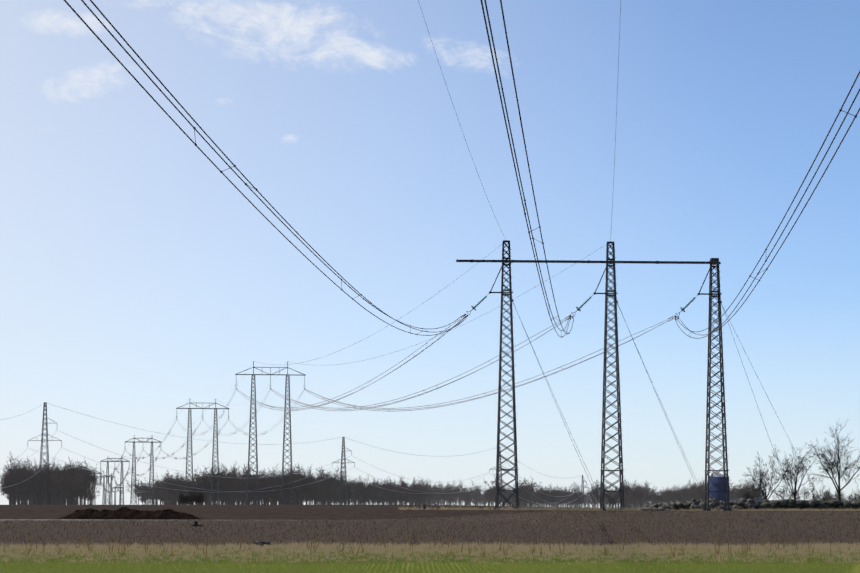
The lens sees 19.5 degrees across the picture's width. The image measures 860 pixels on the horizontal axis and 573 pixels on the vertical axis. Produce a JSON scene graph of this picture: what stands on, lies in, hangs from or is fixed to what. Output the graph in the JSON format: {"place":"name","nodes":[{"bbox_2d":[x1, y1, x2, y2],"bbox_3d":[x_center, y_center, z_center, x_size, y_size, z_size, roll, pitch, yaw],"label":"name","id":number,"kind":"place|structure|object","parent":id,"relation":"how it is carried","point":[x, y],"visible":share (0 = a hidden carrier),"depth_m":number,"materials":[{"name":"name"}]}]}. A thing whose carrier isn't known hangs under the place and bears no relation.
{"place":"outdoors","nodes":[
{"label":"outdoors","id":0,"kind":"place"},
{"bbox_2d":[0,519,292,520],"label":"track road","id":1,"kind":"structure","parent":0,"point":[84,519],"depth_m":206.28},
{"bbox_2d":[0,505,858,523],"bbox_3d":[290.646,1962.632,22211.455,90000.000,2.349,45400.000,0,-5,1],"label":"terrain","id":2,"kind":"structure","parent":0,"point":[287,512],"depth_m":255.50,"materials":[{"name":"soil"}]},
{"bbox_2d":[0,473,21,504],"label":"forest tree","id":3,"kind":"object","parent":2,"relation":"on","point":[8,490],"visible":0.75,"depth_m":1214.84,"materials":[{"name":"grey plant"}]},
{"bbox_2d":[5,453,30,504],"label":"forest tree","id":4,"kind":"object","parent":2,"relation":"on","point":[14,474],"visible":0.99,"depth_m":1185.40,"materials":[{"name":"grey plant"}]},
{"bbox_2d":[7,464,34,491],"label":"forest tree","id":5,"kind":"object","parent":2,"relation":"on","point":[23,482],"visible":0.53,"depth_m":1205.32,"materials":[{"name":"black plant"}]},
{"bbox_2d":[20,455,35,504],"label":"forest tree","id":6,"kind":"object","parent":2,"relation":"on","point":[28,463],"visible":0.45,"depth_m":1220.74,"materials":[{"name":"grey plant"}]},
{"bbox_2d":[29,472,45,504],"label":"forest tree","id":7,"kind":"object","parent":2,"relation":"on","point":[35,486],"visible":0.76,"depth_m":1201.69,"materials":[{"name":"grey plant"}]},
{"bbox_2d":[32,459,59,504],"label":"forest tree","id":8,"kind":"object","parent":2,"relation":"on","point":[51,476],"visible":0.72,"depth_m":1191.74,"materials":[{"name":"grey plant"}]},
{"bbox_2d":[34,459,62,504],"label":"forest tree","id":9,"kind":"object","parent":2,"relation":"on","point":[50,472],"visible":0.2,"depth_m":1221.16,"materials":[{"name":"grey plant"}]},
{"bbox_2d":[49,467,64,504],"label":"forest tree","id":10,"kind":"object","parent":2,"relation":"on","point":[55,483],"visible":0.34,"depth_m":1208.81,"materials":[{"name":"grey plant"}]},
{"bbox_2d":[51,467,73,504],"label":"forest tree","id":11,"kind":"object","parent":2,"relation":"on","point":[66,483],"visible":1,"depth_m":1183.45,"materials":[{"name":"grey plant"}]},
{"bbox_2d":[57,463,72,504],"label":"forest tree","id":12,"kind":"object","parent":2,"relation":"on","point":[63,480],"visible":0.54,"depth_m":1208.70,"materials":[{"name":"grey plant"}]},
{"bbox_2d":[54,465,83,504],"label":"forest tree","id":13,"kind":"object","parent":2,"relation":"on","point":[70,479],"visible":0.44,"depth_m":1208.50,"materials":[{"name":"grey plant"}]},
{"bbox_2d":[59,459,89,504],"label":"forest tree","id":14,"kind":"object","parent":2,"relation":"on","point":[74,473],"visible":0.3,"depth_m":1240.31,"materials":[{"name":"grey plant"}]},
{"bbox_2d":[68,488,80,504],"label":"forest tree","id":15,"kind":"object","parent":2,"relation":"on","point":[73,494],"visible":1,"depth_m":1183.00,"materials":[{"name":"grey plant"}]},
{"bbox_2d":[68,469,82,504],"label":"forest tree","id":16,"kind":"object","parent":2,"relation":"on","point":[72,483],"visible":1,"depth_m":1189.25,"materials":[{"name":"grey plant"}]},
{"bbox_2d":[69,465,86,504],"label":"forest tree","id":17,"kind":"object","parent":2,"relation":"on","point":[77,476],"visible":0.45,"depth_m":1229.48,"materials":[{"name":"grey plant"}]},
{"bbox_2d":[75,475,93,504],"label":"forest tree","id":18,"kind":"object","parent":2,"relation":"on","point":[85,487],"visible":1,"depth_m":1182.40,"materials":[{"name":"grey plant"}]},
{"bbox_2d":[76,462,100,504],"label":"forest tree","id":19,"kind":"object","parent":2,"relation":"on","point":[88,476],"visible":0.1,"depth_m":1323.38,"materials":[{"name":"grey plant"}]},
{"bbox_2d":[77,466,101,504],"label":"forest tree","id":20,"kind":"object","parent":2,"relation":"on","point":[92,478],"visible":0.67,"depth_m":1226.04,"materials":[{"name":"grey plant"}]},
{"bbox_2d":[83,486,100,504],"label":"forest tree","id":21,"kind":"object","parent":2,"relation":"on","point":[91,493],"visible":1,"depth_m":1184.19,"materials":[{"name":"grey plant"}]},
{"bbox_2d":[58,507,201,519],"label":"soil mound","id":22,"kind":"object","parent":2,"relation":"on","point":[125,513],"visible":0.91,"depth_m":209.56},
{"bbox_2d":[125,476,146,504],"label":"forest tree","id":23,"kind":"object","parent":2,"relation":"on","point":[137,485],"visible":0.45,"depth_m":1714.51,"materials":[{"name":"grey plant"}]},
{"bbox_2d":[135,480,146,504],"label":"forest tree","id":24,"kind":"object","parent":2,"relation":"on","point":[137,491],"visible":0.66,"depth_m":1672.55,"materials":[{"name":"grey plant"}]},
{"bbox_2d":[145,476,161,504],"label":"forest tree","id":25,"kind":"object","parent":2,"relation":"on","point":[154,485],"visible":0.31,"depth_m":1616.08,"materials":[{"name":"grey plant"}]},
{"bbox_2d":[157,481,168,504],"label":"forest tree","id":26,"kind":"object","parent":2,"relation":"on","point":[164,492],"visible":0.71,"depth_m":1448.77,"materials":[{"name":"grey plant"}]},
{"bbox_2d":[166,473,191,504],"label":"forest tree","id":27,"kind":"object","parent":2,"relation":"on","point":[175,483],"visible":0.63,"depth_m":1324.80,"materials":[{"name":"grey plant"}]},
{"bbox_2d":[176,482,190,495],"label":"forest tree","id":28,"kind":"object","parent":2,"relation":"on","point":[182,489],"visible":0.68,"depth_m":1285.53,"materials":[{"name":"grey plant"}]},
{"bbox_2d":[177,490,204,504],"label":"field shrub","id":29,"kind":"object","parent":2,"relation":"on","point":[196,498],"visible":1,"depth_m":519.15,"materials":[{"name":"black plant"}]},
{"bbox_2d":[78,361,305,504],"bbox_3d":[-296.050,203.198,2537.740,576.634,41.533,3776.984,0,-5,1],"label":"steel portal pylons","id":30,"kind":"object","parent":2,"relation":"on","point":[212,476],"visible":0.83,"depth_m":870.51,"materials":[{"name":"grey"}]},
{"bbox_2d":[1,364,303,492],"bbox_3d":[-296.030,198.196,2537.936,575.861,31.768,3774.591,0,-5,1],"label":"conductors","id":31,"kind":"object","parent":30,"relation":"on","point":[173,453],"visible":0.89,"depth_m":1091.11,"materials":[{"name":"silver metal"}]},
{"bbox_2d":[197,475,213,504],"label":"forest tree","id":32,"kind":"object","parent":2,"relation":"on","point":[200,490],"visible":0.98,"depth_m":1192.86,"materials":[{"name":"grey plant"}]},
{"bbox_2d":[198,473,212,504],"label":"forest tree","id":33,"kind":"object","parent":2,"relation":"on","point":[201,484],"visible":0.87,"depth_m":1199.57,"materials":[{"name":"grey plant"}]},
{"bbox_2d":[196,462,221,504],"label":"forest tree","id":34,"kind":"object","parent":2,"relation":"on","point":[204,472],"visible":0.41,"depth_m":1212.35,"materials":[{"name":"grey plant"}]},
{"bbox_2d":[199,467,223,504],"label":"forest tree","id":35,"kind":"object","parent":2,"relation":"on","point":[214,482],"visible":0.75,"depth_m":1192.78,"materials":[{"name":"grey plant"}]},
{"bbox_2d":[217,463,240,504],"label":"forest tree","id":36,"kind":"object","parent":2,"relation":"on","point":[221,478],"visible":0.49,"depth_m":1210.13,"materials":[{"name":"grey plant"}]},
{"bbox_2d":[220,461,247,504],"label":"forest tree","id":37,"kind":"object","parent":2,"relation":"on","point":[233,478],"visible":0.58,"depth_m":1218.66,"materials":[{"name":"grey plant"}]},
{"bbox_2d":[221,468,249,504],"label":"forest tree","id":38,"kind":"object","parent":2,"relation":"on","point":[238,483],"visible":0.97,"depth_m":1179.36,"materials":[{"name":"grey plant"}]},
{"bbox_2d":[237,464,255,497],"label":"forest tree","id":39,"kind":"object","parent":2,"relation":"on","point":[244,476],"visible":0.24,"depth_m":1255.42,"materials":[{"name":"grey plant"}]},
{"bbox_2d":[245,471,270,504],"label":"forest tree","id":40,"kind":"object","parent":2,"relation":"on","point":[255,484],"visible":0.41,"depth_m":1216.94,"materials":[{"name":"grey plant"}]},
{"bbox_2d":[252,474,267,504],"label":"forest tree","id":41,"kind":"object","parent":2,"relation":"on","point":[261,485],"visible":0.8,"depth_m":1190.79,"materials":[{"name":"grey plant"}]},
{"bbox_2d":[253,541,269,545],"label":"crow","id":42,"kind":"object","parent":2,"relation":"on","point":[261,543],"visible":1,"depth_m":87.50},
{"bbox_2d":[260,468,274,504],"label":"forest tree","id":43,"kind":"object","parent":2,"relation":"on","point":[263,480],"visible":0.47,"depth_m":1208.53,"materials":[{"name":"grey plant"}]},
{"bbox_2d":[261,484,275,504],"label":"forest tree","id":44,"kind":"object","parent":2,"relation":"on","point":[270,494],"visible":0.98,"depth_m":1180.44,"materials":[{"name":"grey plant"}]},
{"bbox_2d":[263,467,278,504],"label":"forest tree","id":45,"kind":"object","parent":2,"relation":"on","point":[269,482],"visible":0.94,"depth_m":1196.12,"materials":[{"name":"grey plant"}]},
{"bbox_2d":[272,470,294,504],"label":"forest tree","id":46,"kind":"object","parent":2,"relation":"on","point":[279,482],"visible":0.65,"depth_m":1210.87,"materials":[{"name":"grey plant"}]},
{"bbox_2d":[281,465,303,504],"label":"forest tree","id":47,"kind":"object","parent":2,"relation":"on","point":[297,487],"visible":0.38,"depth_m":1219.10,"materials":[{"name":"grey plant"}]},
{"bbox_2d":[285,465,304,504],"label":"forest tree","id":48,"kind":"object","parent":2,"relation":"on","point":[289,483],"visible":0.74,"depth_m":1200.80,"materials":[{"name":"grey plant"}]},
{"bbox_2d":[284,472,309,504],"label":"forest tree","id":49,"kind":"object","parent":2,"relation":"on","point":[300,491],"visible":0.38,"depth_m":1229.81,"materials":[{"name":"grey plant"}]},
{"bbox_2d":[0,403,599,507],"bbox_3d":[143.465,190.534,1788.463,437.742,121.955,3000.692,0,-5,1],"label":"line wires","id":50,"kind":"object","parent":2,"relation":"on","point":[283,475],"visible":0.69,"depth_m":774.06,"materials":[{"name":"grey"}]},
{"bbox_2d":[291,463,308,496],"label":"forest tree","id":51,"kind":"object","parent":2,"relation":"on","point":[299,475],"visible":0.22,"depth_m":1266.68,"materials":[{"name":"grey plant"}]},
{"bbox_2d":[302,475,316,504],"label":"forest tree","id":52,"kind":"object","parent":2,"relation":"on","point":[312,489],"visible":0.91,"depth_m":1268.29,"materials":[{"name":"grey plant"}]},
{"bbox_2d":[296,466,323,504],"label":"forest tree","id":53,"kind":"object","parent":2,"relation":"on","point":[312,481],"visible":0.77,"depth_m":1272.82,"materials":[{"name":"grey plant"}]},
{"bbox_2d":[301,468,320,497],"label":"forest tree","id":54,"kind":"object","parent":2,"relation":"on","point":[314,478],"visible":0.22,"depth_m":1333.80,"materials":[{"name":"grey plant"}]},
{"bbox_2d":[311,488,325,504],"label":"forest tree","id":55,"kind":"object","parent":2,"relation":"on","point":[319,492],"visible":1,"depth_m":1262.96,"materials":[{"name":"grey plant"}]},
{"bbox_2d":[316,468,330,504],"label":"forest tree","id":56,"kind":"object","parent":2,"relation":"on","point":[322,482],"visible":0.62,"depth_m":1343.76,"materials":[{"name":"grey plant"}]},
{"bbox_2d":[316,466,333,504],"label":"forest tree","id":57,"kind":"object","parent":2,"relation":"on","point":[324,478],"visible":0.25,"depth_m":1407.65,"materials":[{"name":"grey plant"}]},
{"bbox_2d":[321,475,332,504],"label":"forest tree","id":58,"kind":"object","parent":2,"relation":"on","point":[327,485],"visible":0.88,"depth_m":1319.23,"materials":[{"name":"grey plant"}]},
{"bbox_2d":[330,465,349,504],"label":"forest tree","id":59,"kind":"object","parent":2,"relation":"on","point":[335,485],"visible":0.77,"depth_m":1385.46,"materials":[{"name":"grey plant"}]},
{"bbox_2d":[336,482,352,504],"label":"forest tree","id":60,"kind":"object","parent":2,"relation":"on","point":[343,489],"visible":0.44,"depth_m":1373.25,"materials":[{"name":"grey plant"}]},
{"bbox_2d":[341,482,354,504],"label":"forest tree","id":61,"kind":"object","parent":2,"relation":"on","point":[349,494],"visible":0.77,"depth_m":1353.72,"materials":[{"name":"grey plant"}]},
{"bbox_2d":[28,402,670,506],"bbox_3d":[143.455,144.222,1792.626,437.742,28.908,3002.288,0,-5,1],"label":"towers","id":62,"kind":"structure","parent":2,"relation":"on","point":[47,465],"depth_m":570.86,"materials":[{"name":"grey metal"}]},
{"bbox_2d":[350,482,360,504],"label":"forest tree","id":63,"kind":"object","parent":2,"relation":"on","point":[353,488],"visible":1,"depth_m":1346.37,"materials":[{"name":"grey plant"}]},
{"bbox_2d":[350,478,368,504],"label":"forest tree","id":64,"kind":"object","parent":2,"relation":"on","point":[359,484],"visible":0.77,"depth_m":1374.82,"materials":[{"name":"grey plant"}]},
{"bbox_2d":[356,475,372,504],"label":"forest tree","id":65,"kind":"object","parent":2,"relation":"on","point":[367,487],"visible":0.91,"depth_m":1383.89,"materials":[{"name":"grey plant"}]},
{"bbox_2d":[359,485,374,504],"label":"forest tree","id":66,"kind":"object","parent":2,"relation":"on","point":[367,493],"visible":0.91,"depth_m":1376.48,"materials":[{"name":"grey plant"}]},
{"bbox_2d":[366,488,377,504],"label":"forest tree","id":67,"kind":"object","parent":2,"relation":"on","point":[374,494],"visible":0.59,"depth_m":1419.30,"materials":[{"name":"grey plant"}]},
{"bbox_2d":[374,478,394,504],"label":"forest tree","id":68,"kind":"object","parent":2,"relation":"on","point":[383,490],"visible":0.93,"depth_m":1457.89,"materials":[{"name":"grey plant"}]},
{"bbox_2d":[382,477,395,504],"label":"forest tree","id":69,"kind":"object","parent":2,"relation":"on","point":[392,486],"visible":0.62,"depth_m":1475.54,"materials":[{"name":"grey plant"}]},
{"bbox_2d":[388,490,397,504],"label":"forest tree","id":70,"kind":"object","parent":2,"relation":"on","point":[393,495],"visible":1,"depth_m":1462.26,"materials":[{"name":"grey plant"}]},
{"bbox_2d":[398,484,408,504],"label":"forest tree","id":71,"kind":"object","parent":2,"relation":"on","point":[403,493],"visible":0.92,"depth_m":1472.90,"materials":[{"name":"grey plant"}]},
{"bbox_2d":[414,482,426,504],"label":"forest tree","id":72,"kind":"object","parent":2,"relation":"on","point":[420,495],"visible":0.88,"depth_m":1507.63,"materials":[{"name":"grey plant"}]},
{"bbox_2d":[411,477,434,504],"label":"forest tree","id":73,"kind":"object","parent":2,"relation":"on","point":[424,486],"visible":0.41,"depth_m":1553.71,"materials":[{"name":"grey plant"}]},
{"bbox_2d":[0,511,859,547],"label":"field stubble","id":74,"kind":"object","parent":2,"relation":"on","point":[524,518],"visible":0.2,"depth_m":209.99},
{"bbox_2d":[121,510,657,544],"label":"tramline soil strips","id":75,"kind":"object","parent":74,"relation":"on","point":[604,529],"visible":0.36,"depth_m":159.24,"materials":[{"name":"brown"}]},
{"bbox_2d":[0,510,859,547],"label":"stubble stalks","id":76,"kind":"object","parent":74,"relation":"on","point":[843,530],"visible":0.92,"depth_m":150.12,"materials":[{"name":"plant"}]},
{"bbox_2d":[0,506,859,564],"bbox_3d":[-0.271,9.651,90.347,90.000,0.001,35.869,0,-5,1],"label":"field margin grass","id":77,"kind":"structure","parent":2,"relation":"on","point":[445,553],"depth_m":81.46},
{"bbox_2d":[1,562,859,572],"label":"grass","id":78,"kind":"structure","parent":2,"relation":"on","point":[856,569],"depth_m":70.07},
{"bbox_2d":[0,560,858,572],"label":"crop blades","id":79,"kind":"object","parent":78,"relation":"on","point":[201,566],"visible":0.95,"depth_m":68.04,"materials":[{"name":"plant"}]},
{"bbox_2d":[43,526,857,552],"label":"verge weed stalks","id":80,"kind":"object","parent":2,"relation":"on","point":[628,535],"visible":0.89,"depth_m":99.20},
{"bbox_2d":[444,480,456,504],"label":"forest tree","id":81,"kind":"object","parent":2,"relation":"on","point":[450,489],"visible":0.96,"depth_m":1933.13,"materials":[{"name":"grey plant"}]},
{"bbox_2d":[452,482,467,504],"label":"forest tree","id":82,"kind":"object","parent":2,"relation":"on","point":[461,493],"visible":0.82,"depth_m":2001.96,"materials":[{"name":"grey plant"}]},
{"bbox_2d":[485,487,494,505],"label":"forest tree","id":83,"kind":"object","parent":2,"relation":"on","point":[490,494],"visible":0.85,"depth_m":1625.83,"materials":[{"name":"grey plant"}]},
{"bbox_2d":[484,472,503,495],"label":"forest tree","id":84,"kind":"object","parent":2,"relation":"on","point":[493,486],"visible":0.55,"depth_m":1505.92,"materials":[{"name":"grey plant"}]},
{"bbox_2d":[512,480,525,505],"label":"forest tree","id":85,"kind":"object","parent":2,"relation":"on","point":[519,493],"visible":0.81,"depth_m":1583.59,"materials":[{"name":"grey plant"}]},
{"bbox_2d":[521,484,532,502],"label":"forest tree","id":86,"kind":"object","parent":2,"relation":"on","point":[525,492],"visible":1,"depth_m":1530.94,"materials":[{"name":"grey plant"}]},
{"bbox_2d":[519,477,541,506],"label":"forest tree","id":87,"kind":"object","parent":2,"relation":"on","point":[531,486],"visible":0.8,"depth_m":1580.75,"materials":[{"name":"grey plant"}]},
{"bbox_2d":[541,485,555,506],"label":"forest tree","id":88,"kind":"object","parent":2,"relation":"on","point":[550,489],"visible":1,"depth_m":1524.58,"materials":[{"name":"grey plant"}]},
{"bbox_2d":[566,481,579,507],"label":"forest tree","id":89,"kind":"object","parent":2,"relation":"on","point":[574,490],"visible":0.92,"depth_m":1526.46,"materials":[{"name":"grey plant"}]},
{"bbox_2d":[585,484,598,507],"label":"forest tree","id":90,"kind":"object","parent":2,"relation":"on","point":[589,492],"visible":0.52,"depth_m":1781.57,"materials":[{"name":"grey plant"}]},
{"bbox_2d":[456,240,730,510],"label":"transmission tower","id":91,"kind":"structure","parent":2,"relation":"on","point":[713,262],"depth_m":274.68,"materials":[{"name":"metal"}]},
{"bbox_2d":[64,0,859,338],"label":"incoming conductors","id":92,"kind":"object","parent":91,"relation":"hanging from","point":[474,164],"visible":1,"depth_m":97.15,"materials":[{"name":"black metal"}]},
{"bbox_2d":[591,481,612,495],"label":"forest tree","id":93,"kind":"object","parent":2,"relation":"on","point":[602,489],"visible":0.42,"depth_m":1542.37,"materials":[{"name":"grey plant"}]},
{"bbox_2d":[621,479,632,507],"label":"forest tree","id":94,"kind":"object","parent":2,"relation":"on","point":[625,487],"visible":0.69,"depth_m":1527.01,"materials":[{"name":"grey plant"}]},
{"bbox_2d":[633,487,644,506],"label":"forest tree","id":95,"kind":"object","parent":2,"relation":"on","point":[640,495],"visible":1,"depth_m":1511.51,"materials":[{"name":"grey plant"}]},
{"bbox_2d":[513,302,826,510],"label":"guy wires","id":96,"kind":"object","parent":2,"relation":"on","point":[662,405],"visible":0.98,"depth_m":274.86,"materials":[{"name":"black metal"}]},
{"bbox_2d":[684,478,695,498],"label":"forest tree","id":97,"kind":"object","parent":2,"relation":"on","point":[686,491],"visible":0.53,"depth_m":1635.54,"materials":[{"name":"grey plant"}]},
{"bbox_2d":[532,498,859,510],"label":"stone wall","id":98,"kind":"structure","parent":2,"relation":"on","point":[742,503],"depth_m":285.35,"materials":[{"name":"stone"}]},
{"bbox_2d":[688,481,706,499],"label":"bush","id":99,"kind":"object","parent":2,"relation":"on","point":[697,491],"visible":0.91,"depth_m":1515.69,"materials":[{"name":"grey plant"}]},
{"bbox_2d":[706,472,729,501],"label":"farm silo","id":100,"kind":"object","parent":2,"relation":"on","point":[716,478],"visible":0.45,"depth_m":753.63,"materials":[{"name":"blue"}]},
{"bbox_2d":[729,480,742,496],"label":"forest tree","id":101,"kind":"object","parent":2,"relation":"on","point":[733,488],"visible":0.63,"depth_m":1616.25,"materials":[{"name":"grey plant"}]},
{"bbox_2d":[735,478,755,496],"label":"bush","id":102,"kind":"object","parent":2,"relation":"on","point":[744,487],"visible":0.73,"depth_m":1510.38,"materials":[{"name":"grey plant"}]},
{"bbox_2d":[729,497,765,501],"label":"farm barn","id":103,"kind":"structure","parent":2,"relation":"on","point":[760,499],"depth_m":794.91,"materials":[{"name":"grey"}]},
{"bbox_2d":[738,418,859,500],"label":"bare trees","id":104,"kind":"object","parent":2,"relation":"on","point":[829,463],"visible":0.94,"depth_m":299.28,"materials":[{"name":"grey plant"}]},
{"bbox_2d":[0,0,859,507],"label":"sky","id":105,"kind":"structure","parent":0,"point":[137,282],"materials":[{"name":"blue"}]},
{"bbox_2d":[236,244,674,410],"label":"outgoing conductors","id":106,"kind":"object","parent":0,"point":[354,406],"visible":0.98,"depth_m":394.28,"materials":[{"name":"silver metal"}]},
{"bbox_2d":[473,295,695,308],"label":"angle tower insulators","id":107,"kind":"object","parent":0,"point":[581,305],"visible":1,"depth_m":274.91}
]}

